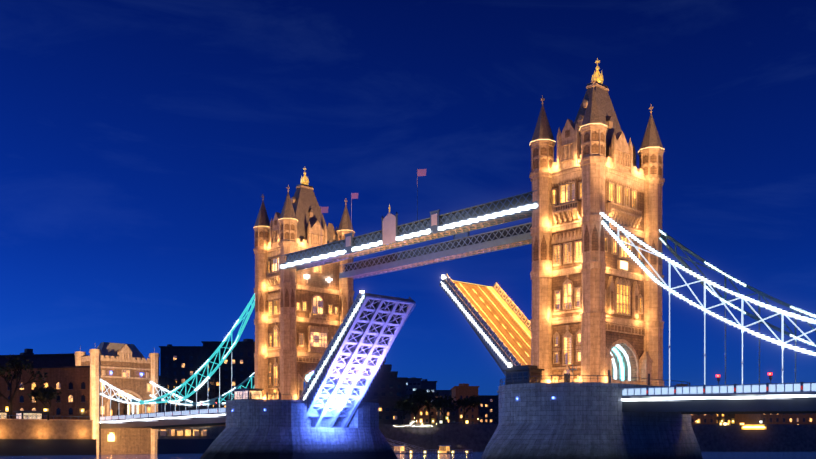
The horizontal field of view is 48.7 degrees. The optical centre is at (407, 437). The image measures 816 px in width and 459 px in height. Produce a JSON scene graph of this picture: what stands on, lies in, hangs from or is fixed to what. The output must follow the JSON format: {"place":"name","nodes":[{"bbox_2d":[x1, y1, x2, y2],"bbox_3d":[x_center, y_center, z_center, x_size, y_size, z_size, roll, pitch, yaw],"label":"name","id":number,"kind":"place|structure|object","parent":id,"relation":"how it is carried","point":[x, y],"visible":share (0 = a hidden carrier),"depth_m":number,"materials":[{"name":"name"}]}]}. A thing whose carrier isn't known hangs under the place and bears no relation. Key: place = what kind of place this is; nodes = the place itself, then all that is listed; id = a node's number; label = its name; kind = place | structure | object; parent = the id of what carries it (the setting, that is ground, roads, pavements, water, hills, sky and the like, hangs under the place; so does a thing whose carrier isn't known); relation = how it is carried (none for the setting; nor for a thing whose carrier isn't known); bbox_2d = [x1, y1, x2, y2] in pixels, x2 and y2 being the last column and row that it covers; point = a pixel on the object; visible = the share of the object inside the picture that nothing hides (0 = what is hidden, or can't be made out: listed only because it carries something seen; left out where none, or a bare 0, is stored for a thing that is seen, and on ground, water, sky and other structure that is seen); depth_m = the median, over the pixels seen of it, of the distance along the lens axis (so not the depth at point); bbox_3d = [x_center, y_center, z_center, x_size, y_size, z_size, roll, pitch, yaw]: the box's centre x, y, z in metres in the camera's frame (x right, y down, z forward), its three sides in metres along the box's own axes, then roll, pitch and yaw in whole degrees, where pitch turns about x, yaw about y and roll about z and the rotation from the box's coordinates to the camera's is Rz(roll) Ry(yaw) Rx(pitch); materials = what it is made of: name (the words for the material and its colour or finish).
{"place":"outdoors","nodes":[
{"label":"outdoors","id":0,"kind":"place"},
{"bbox_2d":[0,408,496,455],"bbox_3d":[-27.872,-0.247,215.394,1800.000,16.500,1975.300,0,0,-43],"label":"embankment wall","id":1,"kind":"structure","parent":0,"point":[29,433],"depth_m":266.23,"materials":[{"name":"brown stone"}]},
{"bbox_2d":[0,354,47,418],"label":"quay tree","id":2,"kind":"object","parent":1,"relation":"on","point":[11,364],"visible":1,"depth_m":257.89,"materials":[{"name":"green plant"}]},
{"bbox_2d":[27,385,61,419],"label":"quay tree","id":3,"kind":"object","parent":1,"relation":"on","point":[42,395],"visible":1,"depth_m":255.61,"materials":[{"name":"green plant"}]},
{"bbox_2d":[74,342,159,454],"bbox_3d":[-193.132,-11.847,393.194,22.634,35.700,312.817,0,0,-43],"label":"abutment","id":4,"kind":"object","parent":1,"relation":"on","point":[129,369],"visible":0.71,"depth_m":279.51,"materials":[{"name":"stone"}]},
{"bbox_2d":[100,293,254,428],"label":"side span","id":5,"kind":"object","parent":4,"relation":"attached to","point":[208,417],"visible":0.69,"depth_m":243.39,"materials":[{"name":"metal"}]},
{"bbox_2d":[0,339,815,451],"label":"background buildings","id":6,"kind":"structure","parent":1,"relation":"on","point":[179,366],"depth_m":333.24,"materials":[{"name":"brick"}]},
{"bbox_2d":[253,168,354,399],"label":"tower","id":7,"kind":"structure","parent":0,"point":[300,315],"depth_m":207.31,"materials":[{"name":"stone"}]},
{"bbox_2d":[392,396,419,423],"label":"tree","id":8,"kind":"object","parent":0,"point":[402,405],"visible":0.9,"depth_m":334.14,"materials":[{"name":"green plant"}]},
{"bbox_2d":[0,452,815,458],"bbox_3d":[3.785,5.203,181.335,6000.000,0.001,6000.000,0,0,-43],"label":"river water","id":9,"kind":"structure","parent":0,"point":[746,455],"depth_m":250.01,"materials":[{"name":"blue liquid"}]},
{"bbox_2d":[200,394,397,458],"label":"pier","id":10,"kind":"structure","parent":9,"relation":"in","point":[259,428],"depth_m":196.86,"materials":[{"name":"stone"}]},
{"bbox_2d":[298,290,415,427],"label":"raised bascule","id":11,"kind":"object","parent":10,"relation":"on","point":[352,358],"visible":0.92,"depth_m":196.57,"materials":[{"name":"metal"}]},
{"bbox_2d":[481,375,702,458],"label":"pier","id":12,"kind":"structure","parent":9,"relation":"in","point":[570,420],"depth_m":135.82,"materials":[{"name":"stone"}]},
{"bbox_2d":[233,364,576,399],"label":"pier cabins","id":13,"kind":"object","parent":12,"relation":"on","point":[520,372],"visible":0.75,"depth_m":147.53,"materials":[{"name":"metal"}]},
{"bbox_2d":[439,273,530,375],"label":"raised bascule","id":14,"kind":"object","parent":12,"relation":"attached to","point":[501,328],"visible":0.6,"depth_m":165.87,"materials":[{"name":"metal"}]},
{"bbox_2d":[0,0,815,394],"label":"sky","id":15,"kind":"structure","parent":0,"point":[142,142],"materials":[{"name":"blue"}]},
{"bbox_2d":[405,390,433,423],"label":"tree","id":16,"kind":"object","parent":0,"point":[416,399],"visible":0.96,"depth_m":331.46,"materials":[{"name":"green plant"}]},
{"bbox_2d":[412,388,438,423],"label":"tree","id":17,"kind":"object","parent":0,"point":[423,391],"visible":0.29,"depth_m":336.71,"materials":[{"name":"green plant"}]},
{"bbox_2d":[427,394,461,423],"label":"tree","id":18,"kind":"object","parent":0,"point":[438,402],"visible":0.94,"depth_m":332.17,"materials":[{"name":"green plant"}]},
{"bbox_2d":[455,395,480,423],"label":"tree","id":19,"kind":"object","parent":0,"point":[470,401],"visible":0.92,"depth_m":339.85,"materials":[{"name":"green plant"}]},
{"bbox_2d":[529,58,664,385],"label":"tower","id":20,"kind":"structure","parent":0,"point":[596,299],"depth_m":147.35,"materials":[{"name":"stone"}]},
{"bbox_2d":[281,168,536,279],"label":"walkways","id":21,"kind":"structure","parent":20,"relation":"attached to","point":[393,234],"depth_m":178.33,"materials":[{"name":"metal"}]},
{"bbox_2d":[601,212,815,413],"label":"side span","id":22,"kind":"object","parent":20,"relation":"attached to","point":[782,398],"visible":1,"depth_m":128.74,"materials":[{"name":"metal"}]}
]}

